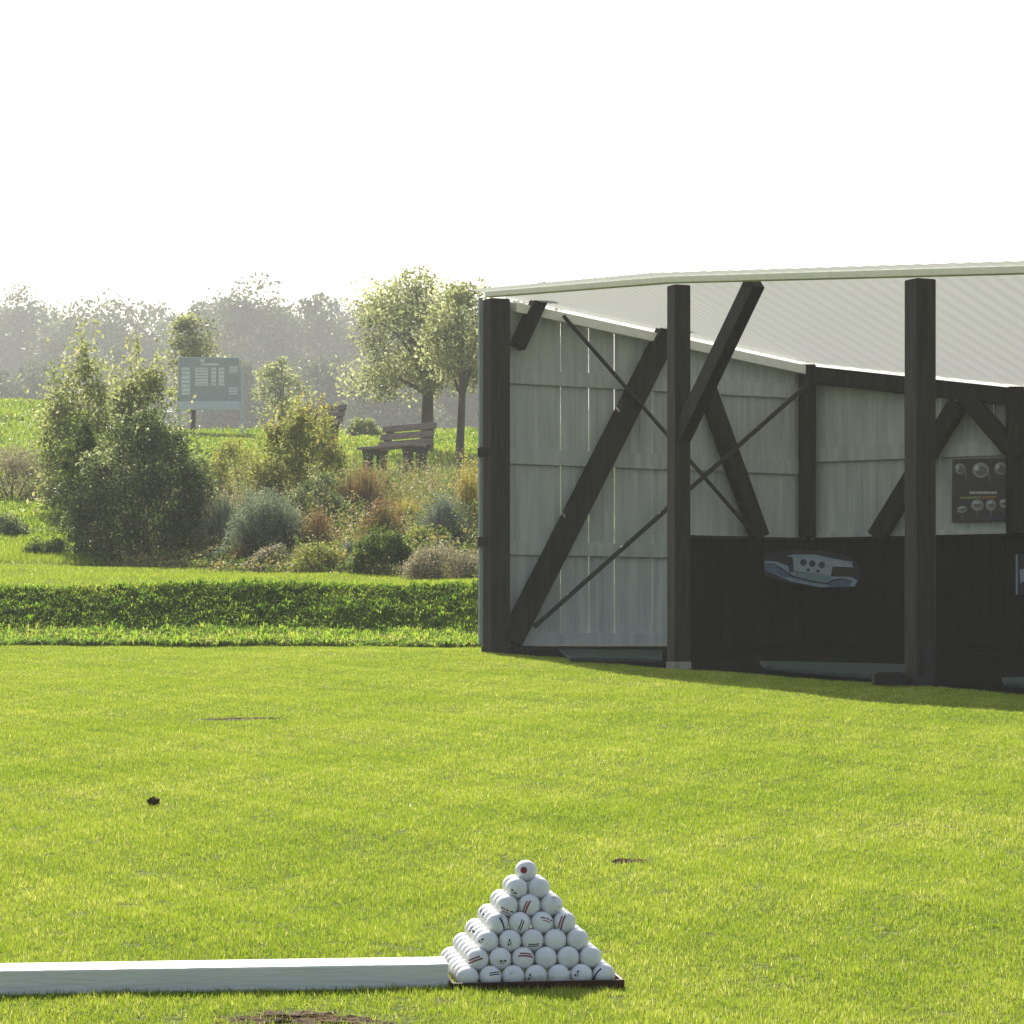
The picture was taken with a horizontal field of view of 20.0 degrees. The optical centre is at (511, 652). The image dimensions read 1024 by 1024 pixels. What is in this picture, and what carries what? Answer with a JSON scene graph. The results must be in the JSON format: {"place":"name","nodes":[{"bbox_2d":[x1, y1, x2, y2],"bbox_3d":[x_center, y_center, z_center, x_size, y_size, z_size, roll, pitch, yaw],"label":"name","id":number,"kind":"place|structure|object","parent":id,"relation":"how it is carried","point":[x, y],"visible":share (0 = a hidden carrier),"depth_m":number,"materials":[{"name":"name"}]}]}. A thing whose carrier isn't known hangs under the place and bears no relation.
{"place":"outdoors","nodes":[
{"label":"outdoors","id":0,"kind":"place"},
{"bbox_2d":[0,577,481,647],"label":"bank grass","id":1,"kind":"structure","parent":0,"point":[207,624],"depth_m":23.18,"materials":[{"name":"plant"}]},
{"bbox_2d":[0,405,1023,1023],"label":"ground","id":2,"kind":"structure","parent":0,"point":[462,919],"depth_m":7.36,"materials":[{"name":"plant"}]},
{"bbox_2d":[0,511,32,537],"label":"shrub","id":3,"kind":"object","parent":2,"relation":"on","point":[13,526],"visible":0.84,"depth_m":33.90,"materials":[{"name":"green plant"}]},
{"bbox_2d":[0,284,61,381],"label":"forest tree","id":4,"kind":"object","parent":2,"relation":"on","point":[12,356],"visible":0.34,"depth_m":305.11,"materials":[{"name":"green plant"}]},
{"bbox_2d":[0,439,61,501],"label":"shrub","id":5,"kind":"object","parent":2,"relation":"on","point":[8,463],"visible":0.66,"depth_m":40.80,"materials":[{"name":"beige plant"}]},
{"bbox_2d":[0,358,75,402],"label":"understorey bush","id":6,"kind":"object","parent":2,"relation":"on","point":[16,388],"visible":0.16,"depth_m":199.68,"materials":[{"name":"green plant"}]},
{"bbox_2d":[21,536,61,555],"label":"shrub","id":7,"kind":"object","parent":2,"relation":"on","point":[47,546],"visible":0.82,"depth_m":31.24,"materials":[{"name":"green plant"}]},
{"bbox_2d":[36,411,118,552],"bbox_3d":[-4.670,-1.836,31.604,0.933,1.632,0.909,0,0,-35],"label":"leafy shrub","id":8,"kind":"object","parent":2,"relation":"on","point":[88,441],"visible":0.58,"depth_m":31.53,"materials":[{"name":"green plant"}]},
{"bbox_2d":[10,288,147,400],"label":"forest tree","id":9,"kind":"object","parent":2,"relation":"on","point":[55,344],"visible":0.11,"depth_m":276.69,"materials":[{"name":"green plant"}]},
{"bbox_2d":[18,317,143,518],"bbox_3d":[-5.433,-2.975,37.017,1.654,2.634,1.536,0,0,26],"label":"leafy shrub","id":10,"kind":"object","parent":2,"relation":"on","point":[57,410],"visible":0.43,"depth_m":36.86,"materials":[{"name":"green plant"}]},
{"bbox_2d":[55,297,189,420],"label":"forest tree","id":11,"kind":"object","parent":2,"relation":"on","point":[148,346],"visible":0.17,"depth_m":262.58,"materials":[{"name":"green plant"}]},
{"bbox_2d":[74,337,186,428],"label":"understorey bush","id":12,"kind":"object","parent":2,"relation":"on","point":[117,355],"visible":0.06,"depth_m":207.35,"materials":[{"name":"green plant"}]},
{"bbox_2d":[54,392,219,558],"bbox_3d":[-3.938,-1.887,31.000,1.923,1.859,1.589,0,0,0],"label":"rounded shrub","id":13,"kind":"object","parent":2,"relation":"on","point":[181,492],"visible":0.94,"depth_m":30.73,"materials":[{"name":"green plant"}]},
{"bbox_2d":[89,323,196,493],"bbox_3d":[-4.925,-3.098,38.522,1.706,2.581,1.404,0,0,0],"label":"leafy shrub","id":14,"kind":"object","parent":2,"relation":"on","point":[131,390],"visible":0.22,"depth_m":38.40,"materials":[{"name":"green plant"}]},
{"bbox_2d":[147,796,159,805],"bbox_3d":[-1.125,0.464,9.099,0.039,0.033,0.039,0,0,32],"label":"soil clod","id":15,"kind":"object","parent":2,"relation":"on","point":[153,800],"visible":0.99,"depth_m":9.09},
{"bbox_2d":[134,299,177,362],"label":"forest tree","id":16,"kind":"object","parent":2,"relation":"on","point":[161,311],"visible":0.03,"depth_m":315.62,"materials":[{"name":"green plant"}]},
{"bbox_2d":[133,301,240,426],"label":"forest tree","id":17,"kind":"object","parent":2,"relation":"on","point":[193,307],"visible":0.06,"depth_m":267.70,"materials":[{"name":"green plant"}]},
{"bbox_2d":[157,310,224,429],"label":"young tree","id":18,"kind":"object","parent":2,"relation":"on","point":[193,346],"visible":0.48,"depth_m":69.81,"materials":[{"name":"green plant"}]},
{"bbox_2d":[178,356,242,433],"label":"notice board","id":19,"kind":"object","parent":2,"relation":"on","point":[213,383],"visible":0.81,"depth_m":62.95,"materials":[{"name":"metal"}]},
{"bbox_2d":[193,478,242,552],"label":"flowering plant","id":20,"kind":"object","parent":2,"relation":"on","point":[218,521],"visible":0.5,"depth_m":30.39,"materials":[{"name":"grey plant"}]},
{"bbox_2d":[201,545,234,566],"bbox_3d":[-2.958,-0.952,29.297,0.391,0.278,0.328,0,0,0],"label":"leafy mound","id":21,"kind":"object","parent":2,"relation":"on","point":[209,554],"visible":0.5,"depth_m":29.24,"materials":[{"name":"grey plant"}]},
{"bbox_2d":[167,350,277,430],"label":"understorey bush","id":22,"kind":"object","parent":2,"relation":"on","point":[211,419],"visible":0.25,"depth_m":182.46,"materials":[{"name":"green plant"}]},
{"bbox_2d":[181,287,263,351],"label":"forest tree","id":23,"kind":"object","parent":2,"relation":"on","point":[216,303],"depth_m":287.74,"materials":[{"name":"green plant"}]},
{"bbox_2d":[0,957,448,995],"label":"white plank","id":24,"kind":"object","parent":2,"relation":"on","point":[213,975],"visible":0.98,"depth_m":5.35,"materials":[{"name":"wood"}]},
{"bbox_2d":[201,717,286,720],"bbox_3d":[-1.247,0.305,13.317,0.489,0.019,0.242,0,0,0],"label":"divot","id":25,"kind":"object","parent":2,"relation":"on","point":[235,719],"visible":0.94,"depth_m":13.34,"materials":[{"name":"soil"}]},
{"bbox_2d":[230,544,257,566],"bbox_3d":[-2.632,-0.940,28.895,0.354,0.296,0.342,0,0,-33],"label":"leafy mound","id":26,"kind":"object","parent":2,"relation":"on","point":[245,550],"visible":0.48,"depth_m":28.85,"materials":[{"name":"green plant"}]},
{"bbox_2d":[198,424,290,518],"bbox_3d":[-3.311,-2.187,35.929,1.469,1.309,1.251,0,0,0],"label":"upright shrub","id":27,"kind":"object","parent":2,"relation":"on","point":[232,450],"visible":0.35,"depth_m":35.86,"materials":[{"name":"green plant"}]},
{"bbox_2d":[229,480,269,513],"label":"flowering plant","id":28,"kind":"object","parent":2,"relation":"on","point":[248,495],"visible":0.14,"depth_m":32.97,"materials":[{"name":"green plant"}]},
{"bbox_2d":[197,272,328,428],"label":"forest tree","id":29,"kind":"object","parent":2,"relation":"on","point":[270,338],"visible":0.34,"depth_m":262.83,"materials":[{"name":"green plant"}]},
{"bbox_2d":[220,484,309,563],"bbox_3d":[-2.456,-1.281,29.204,0.968,0.851,0.986,0,0,0],"label":"lavender mound","id":30,"kind":"object","parent":2,"relation":"on","point":[268,518],"visible":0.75,"depth_m":29.00,"materials":[{"name":"grey plant"}]},
{"bbox_2d":[244,542,294,571],"bbox_3d":[-2.313,-0.910,28.204,0.581,0.346,0.456,0,0,0],"label":"heather mound","id":31,"kind":"object","parent":2,"relation":"on","point":[265,552],"visible":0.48,"depth_m":28.14,"materials":[{"name":"beige plant"}]},
{"bbox_2d":[0,531,560,607],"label":"terrace grass","id":32,"kind":"structure","parent":2,"relation":"on","point":[7,553],"depth_m":26.51,"materials":[{"name":"plant"}]},
{"bbox_2d":[90,445,477,578],"bbox_3d":[-3.172,-1.937,35.830,7.471,2.677,22.379,0,0,0],"label":"ground cover","id":33,"kind":"object","parent":2,"relation":"on","point":[410,492],"visible":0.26,"depth_m":30.27,"materials":[{"name":"green plant"}]},
{"bbox_2d":[249,356,318,426],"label":"young tree","id":34,"kind":"object","parent":2,"relation":"on","point":[280,382],"visible":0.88,"depth_m":73.74,"materials":[{"name":"green plant"}]},
{"bbox_2d":[0,397,588,542],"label":"slope grass","id":35,"kind":"structure","parent":2,"relation":"on","point":[15,410],"depth_m":57.46,"materials":[{"name":"plant"}]},
{"bbox_2d":[236,390,357,515],"bbox_3d":[-2.648,-2.407,36.013,1.570,1.724,1.341,0,0,0],"label":"upright shrub","id":36,"kind":"object","parent":2,"relation":"on","point":[295,433],"visible":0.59,"depth_m":35.84,"materials":[{"name":"green plant"}]},
{"bbox_2d":[204,1010,395,1023],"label":"divot","id":37,"kind":"object","parent":2,"relation":"on","point":[300,1016],"visible":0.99,"depth_m":5.02,"materials":[{"name":"soil"}]},
{"bbox_2d":[251,354,353,428],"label":"understorey bush","id":38,"kind":"object","parent":2,"relation":"on","point":[323,377],"visible":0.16,"depth_m":191.39,"materials":[{"name":"green plant"}]},
{"bbox_2d":[268,292,362,392],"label":"forest tree","id":39,"kind":"object","parent":2,"relation":"on","point":[321,328],"visible":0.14,"depth_m":267.84,"materials":[{"name":"green plant"}]},
{"bbox_2d":[285,404,346,447],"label":"park bench","id":40,"kind":"object","parent":2,"relation":"on","point":[340,413],"visible":0.25,"depth_m":56.30,"materials":[{"name":"grey wood"}]},
{"bbox_2d":[291,499,343,557],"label":"flowering plant","id":41,"kind":"object","parent":2,"relation":"on","point":[317,524],"visible":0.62,"depth_m":28.93,"materials":[{"name":"orange plant"}]},
{"bbox_2d":[285,539,350,573],"bbox_3d":[-1.801,-0.879,27.211,0.658,0.378,0.561,0,0,0],"label":"leafy mound","id":42,"kind":"object","parent":2,"relation":"on","point":[324,556],"visible":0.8,"depth_m":27.12,"materials":[{"name":"green plant"}]},
{"bbox_2d":[281,462,355,539],"bbox_3d":[-2.249,-1.728,33.498,0.983,0.973,0.818,0,0,0],"label":"upright shrub","id":43,"kind":"object","parent":2,"relation":"on","point":[307,487],"visible":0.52,"depth_m":33.44,"materials":[{"name":"green plant"}]},
{"bbox_2d":[299,297,380,362],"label":"forest tree","id":44,"kind":"object","parent":2,"relation":"on","point":[335,302],"visible":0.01,"depth_m":292.74,"materials":[{"name":"green plant"}]},
{"bbox_2d":[337,540,356,558],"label":"lavender mound","id":45,"kind":"object","parent":2,"relation":"on","point":[348,547],"visible":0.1,"depth_m":28.33,"materials":[{"name":"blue plant"}]},
{"bbox_2d":[325,459,396,522],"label":"flowering plant","id":46,"kind":"object","parent":2,"relation":"on","point":[364,491],"visible":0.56,"depth_m":34.85,"materials":[{"name":"orange plant"}]},
{"bbox_2d":[343,416,381,435],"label":"clipped shrub","id":47,"kind":"object","parent":2,"relation":"on","point":[365,426],"visible":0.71,"depth_m":61.84,"materials":[{"name":"green plant"}]},
{"bbox_2d":[306,298,439,409],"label":"forest tree","id":48,"kind":"object","parent":2,"relation":"on","point":[347,351],"visible":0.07,"depth_m":263.22,"materials":[{"name":"green plant"}]},
{"bbox_2d":[345,522,414,574],"bbox_3d":[-1.181,-0.930,26.594,0.698,0.524,0.603,0,0,0],"label":"leafy mound","id":49,"kind":"object","parent":2,"relation":"on","point":[376,552],"visible":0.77,"depth_m":26.49,"materials":[{"name":"green plant"}]},
{"bbox_2d":[350,493,409,544],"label":"flowering plant","id":50,"kind":"object","parent":2,"relation":"on","point":[379,516],"visible":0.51,"depth_m":29.92,"materials":[{"name":"brown plant"}]},
{"bbox_2d":[374,476,406,501],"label":"leafy shrub","id":51,"kind":"object","parent":2,"relation":"on","point":[387,481],"visible":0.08,"depth_m":37.95,"materials":[{"name":"green plant"}]},
{"bbox_2d":[335,325,451,429],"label":"understorey bush","id":52,"kind":"object","parent":2,"relation":"on","point":[382,414],"visible":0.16,"depth_m":179.30,"materials":[{"name":"green plant"}]},
{"bbox_2d":[357,422,436,474],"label":"park bench","id":53,"kind":"object","parent":2,"relation":"on","point":[419,447],"visible":0.71,"depth_m":48.49,"materials":[{"name":"brown wood"}]},
{"bbox_2d":[327,264,477,451],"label":"young tree","id":54,"kind":"object","parent":2,"relation":"on","point":[427,388],"visible":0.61,"depth_m":54.55,"materials":[{"name":"green plant"}]},
{"bbox_2d":[388,495,422,528],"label":"flowering plant","id":55,"kind":"object","parent":2,"relation":"on","point":[403,507],"visible":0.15,"depth_m":33.91,"materials":[{"name":"yellow plant"}]},
{"bbox_2d":[357,291,465,424],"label":"forest tree","id":56,"kind":"object","parent":2,"relation":"on","point":[415,340],"visible":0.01,"depth_m":267.23,"materials":[{"name":"green plant"}]},
{"bbox_2d":[401,520,435,552],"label":"leafy shrub","id":57,"kind":"object","parent":2,"relation":"on","point":[423,533],"visible":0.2,"depth_m":28.54,"materials":[{"name":"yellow plant"}]},
{"bbox_2d":[392,538,477,579],"bbox_3d":[-0.624,-0.791,25.407,0.854,0.420,0.691,0,0,0],"label":"heather mound","id":58,"kind":"object","parent":2,"relation":"on","point":[419,567],"visible":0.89,"depth_m":25.26,"materials":[{"name":"beige plant"}]},
{"bbox_2d":[408,481,477,558],"bbox_3d":[-0.681,-1.297,29.492,0.731,0.902,0.742,0,0,34],"label":"lavender mound","id":59,"kind":"object","parent":2,"relation":"on","point":[441,516],"visible":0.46,"depth_m":29.38,"materials":[{"name":"blue plant"}]},
{"bbox_2d":[410,277,490,464],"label":"young tree","id":60,"kind":"object","parent":2,"relation":"on","point":[454,348],"visible":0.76,"depth_m":50.77,"materials":[{"name":"green plant"}]},
{"bbox_2d":[433,365,477,429],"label":"understorey bush","id":61,"kind":"object","parent":2,"relation":"on","point":[450,405],"visible":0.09,"depth_m":187.21,"materials":[{"name":"green plant"}]},
{"bbox_2d":[444,448,477,555],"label":"flowering plant","id":62,"kind":"object","parent":2,"relation":"on","point":[468,487],"visible":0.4,"depth_m":29.91,"materials":[{"name":"yellow plant"}]},
{"bbox_2d":[449,969,624,989],"bbox_3d":[0.027,0.613,5.541,0.324,0.035,0.325,0,0,-8],"label":"ball tray","id":63,"kind":"object","parent":2,"relation":"on","point":[618,980],"visible":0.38,"depth_m":5.38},
{"bbox_2d":[453,963,467,981],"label":"golf ball","id":64,"kind":"object","parent":63,"relation":"on","point":[458,967],"visible":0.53,"depth_m":5.43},
{"bbox_2d":[463,945,477,962],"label":"golf ball","id":65,"kind":"object","parent":64,"relation":"on","point":[468,949],"visible":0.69,"depth_m":5.45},
{"bbox_2d":[473,927,486,944],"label":"golf ball","id":66,"kind":"object","parent":65,"relation":"on","point":[478,931],"visible":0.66,"depth_m":5.47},
{"bbox_2d":[456,966,478,982],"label":"golf ball","id":67,"kind":"object","parent":63,"relation":"on","point":[467,974],"visible":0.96,"depth_m":5.38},
{"bbox_2d":[466,948,488,970],"bbox_3d":[-0.065,0.573,5.418,0.043,0.043,0.043,-22,-8,12],"label":"golf ball","id":68,"kind":"object","parent":67,"relation":"on","point":[477,959],"visible":1,"depth_m":5.40,"materials":[{"name":"plastic"}]},
{"bbox_2d":[479,966,501,981],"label":"golf ball","id":69,"kind":"object","parent":63,"relation":"on","point":[489,973],"visible":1,"depth_m":5.39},
{"bbox_2d":[502,965,524,981],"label":"golf ball","id":70,"kind":"object","parent":63,"relation":"on","point":[512,973],"visible":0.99,"depth_m":5.39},
{"bbox_2d":[489,948,511,969],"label":"golf ball","id":71,"kind":"object","parent":70,"relation":"on","point":[500,958],"visible":1,"depth_m":5.41,"materials":[{"name":"plastic"}]},
{"bbox_2d":[476,930,498,952],"bbox_3d":[-0.046,0.541,5.441,0.043,0.043,0.043,-34,-27,25],"label":"golf ball","id":72,"kind":"object","parent":71,"relation":"on","point":[487,941],"visible":1,"depth_m":5.43,"materials":[{"name":"plastic"}]},
{"bbox_2d":[499,930,520,951],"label":"golf ball","id":73,"kind":"object","parent":71,"relation":"on","point":[509,940],"visible":1,"depth_m":5.43,"materials":[{"name":"plastic"}]},
{"bbox_2d":[486,912,507,934],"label":"golf ball","id":74,"kind":"object","parent":73,"relation":"on","point":[496,923],"visible":1,"depth_m":5.45,"materials":[{"name":"plastic"}]},
{"bbox_2d":[496,895,517,916],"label":"golf ball","id":75,"kind":"object","parent":74,"relation":"on","point":[506,905],"visible":1,"depth_m":5.47,"materials":[{"name":"plastic"}]},
{"bbox_2d":[505,877,527,899],"bbox_3d":[0.008,0.448,5.510,0.043,0.043,0.043,42,19,2],"label":"golf ball","id":76,"kind":"object","parent":75,"relation":"on","point":[516,888],"visible":1,"depth_m":5.50,"materials":[{"name":"plastic"}]},
{"bbox_2d":[515,860,536,881],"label":"golf ball","id":77,"kind":"object","parent":76,"relation":"on","point":[525,870],"visible":1,"depth_m":5.52,"materials":[{"name":"plastic"}]},
{"bbox_2d":[512,947,533,969],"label":"golf ball","id":78,"kind":"object","parent":70,"relation":"on","point":[522,958],"visible":1,"depth_m":5.42,"materials":[{"name":"plastic"}]},
{"bbox_2d":[521,929,543,951],"bbox_3d":[0.039,0.541,5.453,0.043,0.043,0.043,-2,22,-5],"label":"golf ball","id":79,"kind":"object","parent":78,"relation":"on","point":[532,940],"visible":1,"depth_m":5.44,"materials":[{"name":"plastic"}]},
{"bbox_2d":[508,912,530,934],"bbox_3d":[0.014,0.510,5.470,0.043,0.043,0.043,22,3,-12],"label":"golf ball","id":80,"kind":"object","parent":79,"relation":"on","point":[519,923],"visible":1,"depth_m":5.46,"materials":[{"name":"plastic"}]},
{"bbox_2d":[518,894,539,916],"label":"golf ball","id":81,"kind":"object","parent":80,"relation":"on","point":[529,905],"visible":1,"depth_m":5.48,"materials":[{"name":"plastic"}]},
{"bbox_2d":[531,912,552,933],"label":"golf ball","id":82,"kind":"object","parent":79,"relation":"on","point":[541,922],"visible":1,"depth_m":5.46,"materials":[{"name":"plastic"}]},
{"bbox_2d":[540,894,562,915],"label":"golf ball","id":83,"kind":"object","parent":82,"relation":"on","point":[551,904],"visible":1,"depth_m":5.48,"materials":[{"name":"plastic"}]},
{"bbox_2d":[528,877,549,898],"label":"golf ball","id":84,"kind":"object","parent":83,"relation":"on","point":[538,887],"visible":1,"depth_m":5.50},
{"bbox_2d":[525,965,546,980],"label":"golf ball","id":85,"kind":"object","parent":63,"relation":"on","point":[535,972],"visible":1,"depth_m":5.40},
{"bbox_2d":[534,947,556,969],"bbox_3d":[0.063,0.572,5.436,0.043,0.043,0.043,-8,-29,12],"label":"golf ball","id":86,"kind":"object","parent":85,"relation":"on","point":[545,958],"visible":1,"depth_m":5.42,"materials":[{"name":"plastic"}]},
{"bbox_2d":[544,929,565,951],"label":"golf ball","id":87,"kind":"object","parent":86,"relation":"on","point":[555,940],"visible":1,"depth_m":5.44,"materials":[{"name":"plastic"}]},
{"bbox_2d":[547,964,569,980],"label":"golf ball","id":88,"kind":"object","parent":63,"relation":"on","point":[558,972],"visible":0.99,"depth_m":5.40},
{"bbox_2d":[557,946,579,968],"bbox_3d":[0.105,0.572,5.442,0.043,0.043,0.043,-30,-26,12],"label":"golf ball","id":89,"kind":"object","parent":88,"relation":"on","point":[568,957],"visible":1,"depth_m":5.43,"materials":[{"name":"plastic"}]},
{"bbox_2d":[570,964,592,979],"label":"golf ball","id":90,"kind":"object","parent":63,"relation":"on","point":[580,971],"visible":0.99,"depth_m":5.41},
{"bbox_2d":[579,946,601,968],"bbox_3d":[0.148,0.572,5.448,0.043,0.043,0.043,1,2,10],"label":"golf ball","id":91,"kind":"object","parent":90,"relation":"on","point":[590,957],"visible":1,"depth_m":5.43,"materials":[{"name":"plastic"}]},
{"bbox_2d":[566,928,588,950],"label":"golf ball","id":92,"kind":"object","parent":91,"relation":"on","point":[577,939],"visible":1,"depth_m":5.45,"materials":[{"name":"plastic"}]},
{"bbox_2d":[553,911,575,933],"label":"golf ball","id":93,"kind":"object","parent":92,"relation":"on","point":[564,922],"visible":1,"depth_m":5.47,"materials":[{"name":"plastic"}]},
{"bbox_2d":[593,963,614,979],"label":"golf ball","id":94,"kind":"object","parent":63,"relation":"on","point":[603,971],"visible":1,"depth_m":5.42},
{"bbox_2d":[502,297,588,427],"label":"forest tree","id":95,"kind":"object","parent":2,"relation":"on","point":[525,302],"depth_m":310.55,"materials":[{"name":"green plant"}]},
{"bbox_2d":[609,858,650,864],"bbox_3d":[0.291,0.535,7.461,0.113,0.014,0.103,0,0,-22],"label":"divot","id":96,"kind":"object","parent":2,"relation":"on","point":[614,861],"visible":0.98,"depth_m":7.44,"materials":[{"name":"soil"}]},
{"bbox_2d":[469,260,1023,692],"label":"practice shed","id":97,"kind":"structure","parent":2,"relation":"on","point":[699,480],"depth_m":21.41,"materials":[{"name":"metal"}]},
{"bbox_2d":[559,649,661,662],"bbox_3d":[0.699,0.020,19.900,0.724,0.095,1.891,0,0,0],"label":"tee mat","id":98,"kind":"object","parent":97,"relation":"on","point":[630,655],"visible":1,"depth_m":19.50,"materials":[{"name":"rubber"}]},
{"bbox_2d":[763,550,859,587],"bbox_3d":[2.287,-0.642,22.136,0.743,0.293,0.018,0,0,2],"label":"boat picture","id":99,"kind":"object","parent":97,"relation":"attached to","point":[818,568],"visible":1,"depth_m":22.13},
{"bbox_2d":[759,661,904,678],"bbox_3d":[2.134,0.109,17.726,0.902,0.115,2.565,0,0,-23],"label":"tee mat","id":100,"kind":"object","parent":97,"relation":"on","point":[859,670],"visible":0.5,"depth_m":17.62,"materials":[{"name":"rubber"}]},
{"bbox_2d":[952,458,1005,521],"bbox_3d":[3.499,-1.216,21.666,0.460,0.472,0.016,0,0,31],"label":"poster","id":101,"kind":"object","parent":97,"relation":"attached to","point":[978,490],"visible":1,"depth_m":21.67,"materials":[{"name":"paper"}]},
{"bbox_2d":[1002,677,1023,688],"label":"tee mat","id":102,"kind":"object","parent":97,"relation":"on","point":[1013,682],"visible":1,"depth_m":16.02,"materials":[{"name":"rubber"}]},
{"bbox_2d":[1016,554,1023,594],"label":"notice print","id":103,"kind":"object","parent":97,"relation":"attached to","point":[1019,574],"visible":1,"depth_m":21.47},
{"bbox_2d":[872,672,904,684],"bbox_3d":[2.087,0.141,16.092,0.170,0.070,0.140,0,0,0],"label":"rubber block","id":104,"kind":"object","parent":2,"relation":"on","point":[888,678],"depth_m":16.02,"materials":[{"name":"rubber"}]},
{"bbox_2d":[0,0,1023,428],"label":"sky","id":105,"kind":"structure","parent":0,"point":[152,151],"materials":[{"name":"white"}]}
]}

